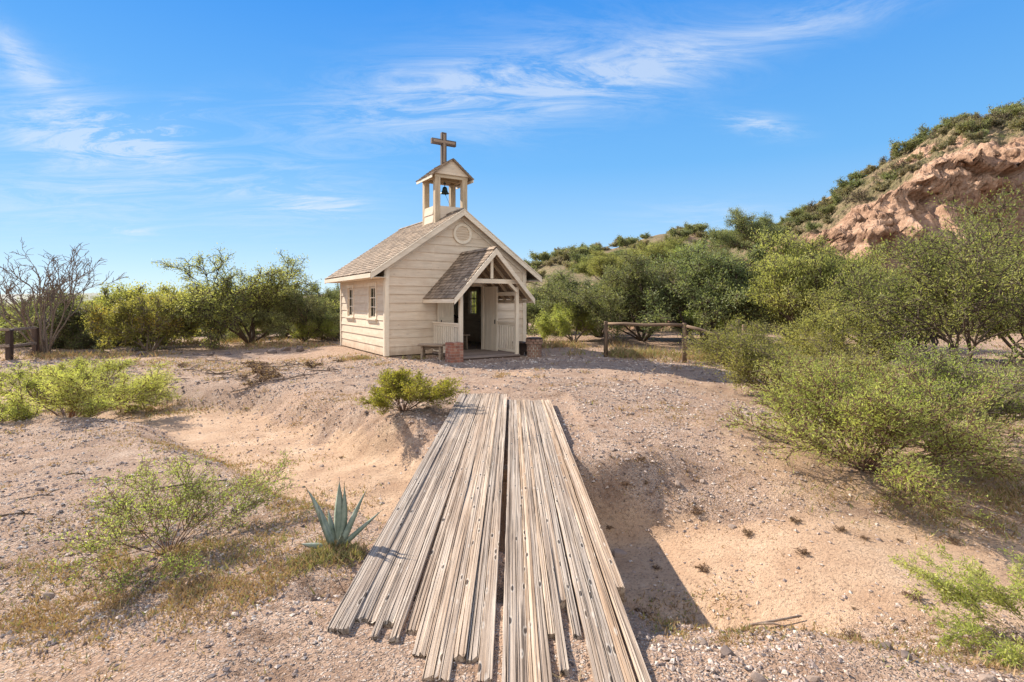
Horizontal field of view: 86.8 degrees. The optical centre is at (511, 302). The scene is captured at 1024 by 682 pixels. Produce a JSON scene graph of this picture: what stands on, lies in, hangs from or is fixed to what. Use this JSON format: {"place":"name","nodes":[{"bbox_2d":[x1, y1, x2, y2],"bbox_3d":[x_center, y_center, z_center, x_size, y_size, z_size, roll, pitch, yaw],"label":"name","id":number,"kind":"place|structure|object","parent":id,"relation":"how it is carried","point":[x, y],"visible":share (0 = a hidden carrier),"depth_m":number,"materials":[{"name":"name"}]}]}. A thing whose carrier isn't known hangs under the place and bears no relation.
{"place":"outdoors","nodes":[
{"label":"outdoors","id":0,"kind":"place"},
{"bbox_2d":[1,293,303,302],"bbox_3d":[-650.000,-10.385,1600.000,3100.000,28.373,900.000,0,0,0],"label":"hills","id":1,"kind":"structure","parent":0,"point":[88,297],"depth_m":1240.30,"materials":[{"name":"green plant"}]},
{"bbox_2d":[301,233,714,312],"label":"hill","id":2,"kind":"structure","parent":0,"point":[579,276],"depth_m":111.24,"materials":[{"name":"green plant"}]},
{"bbox_2d":[528,251,550,261],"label":"hillside bush","id":3,"kind":"object","parent":2,"relation":"on","point":[533,256],"visible":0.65,"depth_m":123.37,"materials":[{"name":"green plant"}]},
{"bbox_2d":[545,256,564,264],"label":"hillside bush","id":4,"kind":"object","parent":2,"relation":"on","point":[557,261],"visible":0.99,"depth_m":113.28,"materials":[{"name":"green plant"}]},
{"bbox_2d":[566,246,587,254],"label":"hillside bush","id":5,"kind":"object","parent":2,"relation":"on","point":[582,250],"visible":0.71,"depth_m":115.30,"materials":[{"name":"green plant"}]},
{"bbox_2d":[569,248,593,265],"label":"hillside bush","id":6,"kind":"object","parent":2,"relation":"on","point":[576,257],"visible":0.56,"depth_m":106.07,"materials":[{"name":"green plant"}]},
{"bbox_2d":[616,234,639,247],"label":"hillside bush","id":7,"kind":"object","parent":2,"relation":"on","point":[631,240],"visible":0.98,"depth_m":120.69,"materials":[{"name":"green plant"}]},
{"bbox_2d":[666,227,693,237],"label":"hillside bush","id":8,"kind":"object","parent":2,"relation":"on","point":[683,232],"visible":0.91,"depth_m":116.40,"materials":[{"name":"green plant"}]},
{"bbox_2d":[680,220,708,233],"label":"hillside bush","id":9,"kind":"object","parent":2,"relation":"on","point":[698,227],"visible":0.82,"depth_m":121.73,"materials":[{"name":"green plant"}]},
{"bbox_2d":[691,237,717,249],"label":"hillside bush","id":10,"kind":"object","parent":2,"relation":"on","point":[711,245],"visible":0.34,"depth_m":108.11,"materials":[{"name":"green plant"}]},
{"bbox_2d":[0,303,1023,681],"bbox_3d":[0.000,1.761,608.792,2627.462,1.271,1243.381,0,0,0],"label":"ground","id":11,"kind":"structure","parent":0,"point":[854,563],"depth_m":4.92,"materials":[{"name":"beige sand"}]},
{"bbox_2d":[0,327,39,359],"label":"rail fence","id":12,"kind":"object","parent":11,"relation":"on","point":[9,345],"visible":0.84,"depth_m":17.65,"materials":[{"name":"brown wood"}]},
{"bbox_2d":[0,286,116,346],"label":"desert shrub","id":13,"kind":"object","parent":11,"relation":"on","point":[73,319],"visible":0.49,"depth_m":21.63,"materials":[{"name":"green plant"}]},
{"bbox_2d":[0,357,125,389],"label":"desert shrub","id":14,"kind":"object","parent":11,"relation":"on","point":[64,364],"visible":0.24,"depth_m":13.12,"materials":[{"name":"green plant"}]},
{"bbox_2d":[0,237,128,353],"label":"bare tree","id":15,"kind":"object","parent":11,"relation":"on","point":[40,300],"visible":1,"depth_m":19.52,"materials":[{"name":"grey plant"}]},
{"bbox_2d":[48,321,115,349],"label":"desert shrub","id":16,"kind":"object","parent":11,"relation":"on","point":[72,345],"visible":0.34,"depth_m":22.07,"materials":[{"name":"green plant"}]},
{"bbox_2d":[0,356,185,421],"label":"desert shrub","id":17,"kind":"object","parent":11,"relation":"on","point":[75,393],"visible":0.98,"depth_m":10.10,"materials":[{"name":"green plant"}]},
{"bbox_2d":[54,324,143,348],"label":"desert shrub","id":18,"kind":"object","parent":11,"relation":"on","point":[88,342],"visible":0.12,"depth_m":22.38,"materials":[{"name":"green plant"}]},
{"bbox_2d":[72,288,207,351],"bbox_3d":[-14.151,0.694,21.109,3.769,2.471,3.453,0,0,-1],"label":"flowering shrub","id":19,"kind":"object","parent":11,"relation":"on","point":[130,319],"visible":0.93,"depth_m":20.30,"materials":[{"name":"green plant"}]},
{"bbox_2d":[92,277,201,343],"bbox_3d":[-16.590,0.408,24.951,4.316,3.089,4.711,0,0,-27],"label":"flowering shrub","id":20,"kind":"object","parent":11,"relation":"on","point":[123,293],"visible":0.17,"depth_m":23.66,"materials":[{"name":"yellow plant"}]},
{"bbox_2d":[40,446,304,598],"bbox_3d":[-2.309,1.385,4.013,1.462,0.744,2.184,0,0,-26],"label":"desert shrub","id":21,"kind":"object","parent":11,"relation":"on","point":[191,494],"visible":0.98,"depth_m":3.73,"materials":[{"name":"green plant"}]},
{"bbox_2d":[206,303,270,337],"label":"flowering shrub","id":22,"kind":"object","parent":11,"relation":"on","point":[246,325],"visible":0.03,"depth_m":28.13,"materials":[{"name":"green plant"}]},
{"bbox_2d":[139,243,339,349],"bbox_3d":[-11.579,-0.415,24.160,8.444,4.631,6.766,0,0,-33],"label":"mesquite tree","id":23,"kind":"object","parent":11,"relation":"on","point":[266,293],"visible":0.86,"depth_m":23.38,"materials":[{"name":"green plant"}]},
{"bbox_2d":[245,362,274,370],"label":"dead weed","id":24,"kind":"object","parent":11,"relation":"on","point":[257,365],"visible":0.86,"depth_m":14.83,"materials":[{"name":"brown plant"}]},
{"bbox_2d":[251,374,272,381],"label":"dead weed","id":25,"kind":"object","parent":11,"relation":"on","point":[263,378],"visible":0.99,"depth_m":12.54,"materials":[{"name":"brown plant"}]},
{"bbox_2d":[256,367,281,375],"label":"dead weed","id":26,"kind":"object","parent":11,"relation":"on","point":[266,371],"visible":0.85,"depth_m":13.21,"materials":[{"name":"brown plant"}]},
{"bbox_2d":[255,324,296,336],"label":"desert shrub","id":27,"kind":"object","parent":11,"relation":"on","point":[260,334],"visible":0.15,"depth_m":28.94,"materials":[{"name":"green plant"}]},
{"bbox_2d":[223,286,339,341],"bbox_3d":[-10.446,0.504,25.448,4.742,2.794,4.770,0,0,32],"label":"mesquite tree","id":28,"kind":"object","parent":11,"relation":"on","point":[265,322],"visible":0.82,"depth_m":24.80,"materials":[{"name":"green plant"}]},
{"bbox_2d":[272,368,317,380],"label":"fallen branch","id":29,"kind":"object","parent":11,"relation":"on","point":[299,375],"visible":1,"depth_m":12.84,"materials":[{"name":"brown wood"}]},
{"bbox_2d":[282,308,339,340],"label":"desert shrub","id":30,"kind":"object","parent":11,"relation":"on","point":[328,328],"visible":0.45,"depth_m":25.62,"materials":[{"name":"green plant"}]},
{"bbox_2d":[301,360,323,367],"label":"dead weed","id":31,"kind":"object","parent":11,"relation":"on","point":[308,364],"visible":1,"depth_m":14.53,"materials":[{"name":"brown plant"}]},
{"bbox_2d":[308,280,339,337],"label":"mesquite tree","id":32,"kind":"object","parent":11,"relation":"on","point":[333,294],"visible":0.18,"depth_m":29.48,"materials":[{"name":"green plant"}]},
{"bbox_2d":[302,477,381,548],"bbox_3d":[-1.139,1.418,3.614,0.547,0.465,0.213,0,0,18],"label":"agave","id":33,"kind":"object","parent":11,"relation":"on","point":[340,526],"visible":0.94,"depth_m":3.63,"materials":[{"name":"green plant"}]},
{"bbox_2d":[353,367,468,415],"bbox_3d":[-1.448,1.312,8.207,1.628,0.719,1.692,0,0,0],"label":"desert shrub","id":34,"kind":"object","parent":11,"relation":"on","point":[400,385],"visible":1,"depth_m":8.14,"materials":[{"name":"green plant"}]},
{"bbox_2d":[418,343,444,359],"bbox_3d":[-2.360,1.450,15.950,0.780,0.460,0.320,0,0,12],"label":"bench","id":35,"kind":"object","parent":11,"relation":"on","point":[426,346],"visible":0.85,"depth_m":15.89,"materials":[{"name":"grey wood"}]},
{"bbox_2d":[324,132,541,359],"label":"chapel","id":36,"kind":"structure","parent":11,"relation":"on","point":[406,290],"depth_m":17.57,"materials":[{"name":"beige paint"}]},
{"bbox_2d":[345,284,353,320],"bbox_3d":[-5.913,0.005,19.811,0.145,1.310,0.980,0,0,-32],"label":"window","id":37,"kind":"structure","parent":36,"relation":"in","point":[347,317],"depth_m":19.83,"materials":[{"name":"beige paint"}]},
{"bbox_2d":[366,282,376,322],"bbox_3d":[-4.546,0.005,17.622,0.145,1.310,0.980,0,0,-32],"label":"window","id":38,"kind":"structure","parent":36,"relation":"in","point":[373,319],"depth_m":17.64,"materials":[{"name":"beige paint"}]},
{"bbox_2d":[437,303,453,326],"bbox_3d":[-2.147,0.530,17.546,0.557,2.120,0.100,0,0,-32],"label":"door","id":39,"kind":"structure","parent":36,"relation":"in","point":[445,311],"depth_m":17.53,"materials":[{"name":"beige paint"}]},
{"bbox_2d":[470,290,475,314],"bbox_3d":[-1.551,-0.070,22.537,0.102,1.160,0.920,0,0,-32],"label":"window","id":40,"kind":"structure","parent":36,"relation":"in","point":[471,291],"depth_m":22.75,"materials":[{"name":"green paint"}]},
{"bbox_2d":[485,286,497,350],"bbox_3d":[-0.684,0.530,18.032,0.101,2.120,0.777,0,0,-32],"label":"door","id":41,"kind":"structure","parent":36,"relation":"in","point":[491,298],"depth_m":17.97,"materials":[{"name":"beige paint"}]},
{"bbox_2d":[445,342,462,362],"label":"brick pier","id":42,"kind":"structure","parent":11,"relation":"on","point":[454,352],"depth_m":15.12,"materials":[{"name":"red brick"}]},
{"bbox_2d":[327,393,650,681],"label":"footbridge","id":43,"kind":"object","parent":11,"relation":"on","point":[450,500],"visible":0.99,"depth_m":3.35,"materials":[{"name":"grey wood"}]},
{"bbox_2d":[0,336,1023,681],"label":"ground cover","id":44,"kind":"object","parent":11,"relation":"on","point":[332,552],"visible":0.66,"depth_m":3.68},
{"bbox_2d":[512,341,526,354],"bbox_3d":[0.291,1.470,17.379,0.340,0.420,0.620,0,0,-32],"label":"bench","id":45,"kind":"object","parent":11,"relation":"on","point":[522,347],"visible":0.53,"depth_m":17.17,"materials":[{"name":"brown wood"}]},
{"bbox_2d":[526,337,542,356],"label":"brick pier","id":46,"kind":"structure","parent":11,"relation":"on","point":[534,347],"depth_m":16.55,"materials":[{"name":"brown brick"}]},
{"bbox_2d":[526,275,573,330],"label":"mesquite tree","id":47,"kind":"object","parent":11,"relation":"on","point":[532,309],"visible":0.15,"depth_m":29.42,"materials":[{"name":"green plant"}]},
{"bbox_2d":[533,300,604,341],"bbox_3d":[2.403,0.587,23.015,3.368,2.275,2.984,0,0,-19],"label":"desert shrub","id":48,"kind":"object","parent":11,"relation":"on","point":[563,322],"visible":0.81,"depth_m":22.38,"materials":[{"name":"green plant"}]},
{"bbox_2d":[526,265,659,336],"bbox_3d":[3.971,-0.123,27.124,7.214,3.613,7.256,0,0,-16],"label":"mesquite tree","id":49,"kind":"object","parent":11,"relation":"on","point":[558,282],"visible":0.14,"depth_m":26.50,"materials":[{"name":"green plant"}]},
{"bbox_2d":[611,548,626,557],"bbox_3d":[0.980,2.306,4.951,0.153,0.093,0.131,3,10,-26],"label":"rock","id":50,"kind":"object","parent":11,"relation":"on","point":[617,553],"visible":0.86,"depth_m":4.91,"materials":[{"name":"stone"}]},
{"bbox_2d":[526,247,713,340],"bbox_3d":[4.651,-0.311,22.865,6.894,4.038,6.853,0,0,-34],"label":"mesquite tree","id":51,"kind":"object","parent":11,"relation":"on","point":[631,277],"visible":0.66,"depth_m":21.71,"materials":[{"name":"green plant"}]},
{"bbox_2d":[604,321,746,362],"bbox_3d":[4.484,1.180,15.395,4.144,1.220,0.158,0,0,37],"label":"rail fence","id":52,"kind":"object","parent":11,"relation":"on","point":[684,330],"visible":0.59,"depth_m":15.40,"materials":[{"name":"brown wood"}]},
{"bbox_2d":[675,309,745,338],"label":"desert shrub","id":53,"kind":"object","parent":11,"relation":"on","point":[724,325],"visible":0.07,"depth_m":24.79,"materials":[{"name":"green plant"}]},
{"bbox_2d":[720,645,734,655],"bbox_3d":[1.022,1.658,2.567,0.060,0.032,0.067,-5,16,-4],"label":"stone","id":54,"kind":"object","parent":11,"relation":"on","point":[726,650],"visible":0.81,"depth_m":2.56,"materials":[{"name":"beige stone"}]},
{"bbox_2d":[610,234,846,345],"bbox_3d":[8.221,-0.602,21.496,8.080,4.591,8.127,0,0,41],"label":"mesquite tree","id":55,"kind":"object","parent":11,"relation":"on","point":[706,280],"visible":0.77,"depth_m":19.73,"materials":[{"name":"green plant"}]},
{"bbox_2d":[750,671,766,681],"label":"stone","id":56,"kind":"object","parent":11,"relation":"on","point":[756,676],"visible":1,"depth_m":2.33,"materials":[{"name":"beige stone"}]},
{"bbox_2d":[740,615,801,627],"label":"fallen branch","id":57,"kind":"object","parent":11,"relation":"on","point":[769,622],"visible":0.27,"depth_m":3.58,"materials":[{"name":"brown wood"}]},
{"bbox_2d":[676,313,900,395],"bbox_3d":[5.447,1.051,10.830,3.947,1.694,3.948,0,0,0],"label":"desert shrub","id":58,"kind":"object","parent":11,"relation":"on","point":[740,354],"visible":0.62,"depth_m":10.53,"materials":[{"name":"green plant"}]},
{"bbox_2d":[740,221,905,348],"bbox_3d":[10.124,-0.506,17.637,4.944,4.442,6.222,0,0,29],"label":"mesquite tree","id":59,"kind":"object","parent":11,"relation":"on","point":[797,270],"visible":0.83,"depth_m":16.70,"materials":[{"name":"green plant"}]},
{"bbox_2d":[839,626,863,639],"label":"dead weed","id":60,"kind":"object","parent":11,"relation":"on","point":[852,633],"visible":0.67,"depth_m":3.17,"materials":[{"name":"brown plant"}]},
{"bbox_2d":[818,266,906,342],"bbox_3d":[12.695,0.117,21.102,6.121,3.119,4.863,0,0,-27],"label":"mesquite tree","id":61,"kind":"object","parent":11,"relation":"on","point":[873,288],"visible":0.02,"depth_m":19.73,"materials":[{"name":"green plant"}]},
{"bbox_2d":[716,344,1023,533],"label":"desert shrub","id":62,"kind":"object","parent":11,"relation":"on","point":[871,412],"visible":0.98,"depth_m":5.51,"materials":[{"name":"green plant"}]},
{"bbox_2d":[764,284,987,371],"bbox_3d":[8.370,0.654,13.226,4.623,2.244,3.870,0,0,-29],"label":"desert shrub","id":63,"kind":"object","parent":11,"relation":"on","point":[813,321],"visible":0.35,"depth_m":12.85,"materials":[{"name":"green plant"}]},
{"bbox_2d":[746,336,1023,451],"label":"desert shrub","id":64,"kind":"object","parent":11,"relation":"on","point":[942,367],"visible":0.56,"depth_m":6.58,"materials":[{"name":"green plant"}]},
{"bbox_2d":[901,589,923,601],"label":"dead weed","id":65,"kind":"object","parent":11,"relation":"on","point":[909,595],"visible":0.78,"depth_m":3.54,"materials":[{"name":"brown plant"}]},
{"bbox_2d":[823,176,1023,388],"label":"mesquite tree","id":66,"kind":"object","parent":11,"relation":"on","point":[938,280],"visible":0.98,"depth_m":9.01,"materials":[{"name":"green plant"}]},
{"bbox_2d":[879,248,1023,357],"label":"mesquite tree","id":67,"kind":"object","parent":11,"relation":"on","point":[1002,335],"visible":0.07,"depth_m":14.47,"materials":[{"name":"green plant"}]},
{"bbox_2d":[887,543,1023,667],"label":"desert shrub","id":68,"kind":"object","parent":11,"relation":"on","point":[962,597],"visible":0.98,"depth_m":3.00,"materials":[{"name":"green plant"}]},
{"bbox_2d":[978,674,997,681],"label":"stone","id":69,"kind":"object","parent":11,"relation":"on","point":[985,677],"visible":0.98,"depth_m":2.31,"materials":[{"name":"beige stone"}]},
{"bbox_2d":[0,0,1023,293],"label":"sky","id":70,"kind":"structure","parent":0,"point":[140,132],"materials":[{"name":"blue"}]},
{"bbox_2d":[575,116,1023,333],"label":"hill","id":71,"kind":"structure","parent":0,"point":[970,169],"depth_m":33.92,"materials":[{"name":"brown stone"}]},
{"bbox_2d":[567,255,601,279],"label":"mesquite tree","id":72,"kind":"object","parent":71,"relation":"on","point":[584,267],"visible":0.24,"depth_m":60.29,"materials":[{"name":"green plant"}]},
{"bbox_2d":[585,249,629,280],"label":"mesquite tree","id":73,"kind":"object","parent":71,"relation":"on","point":[600,259],"visible":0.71,"depth_m":50.38,"materials":[{"name":"green plant"}]},
{"bbox_2d":[616,239,682,268],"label":"mesquite tree","id":74,"kind":"object","parent":71,"relation":"on","point":[655,250],"visible":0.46,"depth_m":40.47,"materials":[{"name":"green plant"}]},
{"bbox_2d":[646,235,687,251],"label":"mesquite tree","id":75,"kind":"object","parent":71,"relation":"on","point":[680,241],"visible":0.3,"depth_m":55.99,"materials":[{"name":"green plant"}]},
{"bbox_2d":[714,245,758,281],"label":"mesquite tree","id":76,"kind":"object","parent":71,"relation":"on","point":[720,251],"visible":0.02,"depth_m":33.49,"materials":[{"name":"green plant"}]},
{"bbox_2d":[702,207,785,254],"bbox_3d":[16.764,-5.055,38.821,6.072,3.814,6.037,0,0,28],"label":"mesquite tree","id":77,"kind":"object","parent":71,"relation":"on","point":[743,225],"visible":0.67,"depth_m":38.22,"materials":[{"name":"green plant"}]},
{"bbox_2d":[783,215,801,225],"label":"hillside bush","id":78,"kind":"object","parent":71,"relation":"on","point":[796,220],"visible":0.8,"depth_m":48.60,"materials":[{"name":"green plant"}]},
{"bbox_2d":[785,209,804,217],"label":"hillside bush","id":79,"kind":"object","parent":71,"relation":"on","point":[793,213],"visible":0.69,"depth_m":54.72,"materials":[{"name":"green plant"}]},
{"bbox_2d":[799,212,820,221],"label":"hillside bush","id":80,"kind":"object","parent":71,"relation":"on","point":[806,217],"visible":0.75,"depth_m":46.21,"materials":[{"name":"green plant"}]},
{"bbox_2d":[804,218,822,231],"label":"hillside bush","id":81,"kind":"object","parent":71,"relation":"on","point":[809,226],"visible":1,"depth_m":37.87,"materials":[{"name":"green plant"}]},
{"bbox_2d":[818,203,835,215],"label":"hillside bush","id":82,"kind":"object","parent":71,"relation":"on","point":[830,209],"visible":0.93,"depth_m":43.06,"materials":[{"name":"green plant"}]},
{"bbox_2d":[833,185,852,196],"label":"hillside bush","id":83,"kind":"object","parent":71,"relation":"on","point":[845,190],"visible":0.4,"depth_m":46.06,"materials":[{"name":"green plant"}]},
{"bbox_2d":[833,176,864,189],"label":"hillside bush","id":84,"kind":"object","parent":71,"relation":"on","point":[853,183],"visible":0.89,"depth_m":48.21,"materials":[{"name":"green plant"}]},
{"bbox_2d":[849,188,871,202],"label":"hillside bush","id":85,"kind":"object","parent":71,"relation":"on","point":[861,193],"visible":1,"depth_m":38.68,"materials":[{"name":"green plant"}]},
{"bbox_2d":[858,160,884,174],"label":"hillside bush","id":86,"kind":"object","parent":71,"relation":"on","point":[870,169],"visible":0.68,"depth_m":50.62,"materials":[{"name":"green plant"}]},
{"bbox_2d":[870,178,891,190],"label":"hillside bush","id":87,"kind":"object","parent":71,"relation":"on","point":[884,185],"visible":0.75,"depth_m":38.68,"materials":[{"name":"green plant"}]},
{"bbox_2d":[881,169,899,180],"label":"hillside bush","id":88,"kind":"object","parent":71,"relation":"on","point":[887,176],"visible":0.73,"depth_m":39.34,"materials":[{"name":"green plant"}]},
{"bbox_2d":[884,159,910,173],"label":"hillside bush","id":89,"kind":"object","parent":71,"relation":"on","point":[903,163],"visible":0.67,"depth_m":39.29,"materials":[{"name":"green plant"}]},
{"bbox_2d":[888,137,921,157],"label":"hillside bush","id":90,"kind":"object","parent":71,"relation":"on","point":[910,144],"visible":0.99,"depth_m":46.72,"materials":[{"name":"green plant"}]},
{"bbox_2d":[896,159,922,175],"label":"hillside bush","id":91,"kind":"object","parent":71,"relation":"on","point":[910,168],"visible":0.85,"depth_m":38.10,"materials":[{"name":"green plant"}]},
{"bbox_2d":[903,151,924,161],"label":"hillside bush","id":92,"kind":"object","parent":71,"relation":"on","point":[919,156],"visible":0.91,"depth_m":44.15,"materials":[{"name":"green plant"}]},
{"bbox_2d":[915,123,935,136],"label":"hillside bush","id":93,"kind":"object","parent":71,"relation":"on","point":[924,130],"visible":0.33,"depth_m":53.69,"materials":[{"name":"green plant"}]},
{"bbox_2d":[928,134,959,154],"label":"hillside bush","id":94,"kind":"object","parent":71,"relation":"on","point":[951,140],"visible":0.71,"depth_m":40.78,"materials":[{"name":"green plant"}]},
{"bbox_2d":[932,120,955,130],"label":"hillside bush","id":95,"kind":"object","parent":71,"relation":"on","point":[939,125],"visible":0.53,"depth_m":46.77,"materials":[{"name":"green plant"}]},
{"bbox_2d":[936,118,960,133],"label":"hillside bush","id":96,"kind":"object","parent":71,"relation":"on","point":[943,130],"visible":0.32,"depth_m":44.91,"materials":[{"name":"green plant"}]},
{"bbox_2d":[939,111,969,123],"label":"hillside bush","id":97,"kind":"object","parent":71,"relation":"on","point":[960,116],"visible":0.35,"depth_m":48.87,"materials":[{"name":"green plant"}]},
{"bbox_2d":[951,116,996,134],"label":"hillside bush","id":98,"kind":"object","parent":71,"relation":"on","point":[965,126],"visible":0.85,"depth_m":40.98,"materials":[{"name":"green plant"}]},
{"bbox_2d":[962,129,996,144],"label":"hillside bush","id":99,"kind":"object","parent":71,"relation":"on","point":[978,135],"visible":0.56,"depth_m":37.26,"materials":[{"name":"green plant"}]},
{"bbox_2d":[975,113,1006,126],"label":"hillside bush","id":100,"kind":"object","parent":71,"relation":"on","point":[998,121],"visible":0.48,"depth_m":40.91,"materials":[{"name":"green plant"}]},
{"bbox_2d":[987,110,1012,121],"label":"hillside bush","id":101,"kind":"object","parent":71,"relation":"on","point":[994,115],"visible":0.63,"depth_m":42.87,"materials":[{"name":"green plant"}]},
{"bbox_2d":[986,100,1023,114],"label":"hillside bush","id":102,"kind":"object","parent":71,"relation":"on","point":[1013,105],"visible":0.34,"depth_m":46.73,"materials":[{"name":"green plant"}]},
{"bbox_2d":[998,104,1023,119],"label":"hillside bush","id":103,"kind":"object","parent":71,"relation":"on","point":[1016,111],"visible":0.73,"depth_m":44.66,"materials":[{"name":"green plant"}]},
{"bbox_2d":[1005,116,1023,131],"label":"hillside bush","id":104,"kind":"object","parent":71,"relation":"on","point":[1018,125],"visible":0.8,"depth_m":37.99,"materials":[{"name":"green plant"}]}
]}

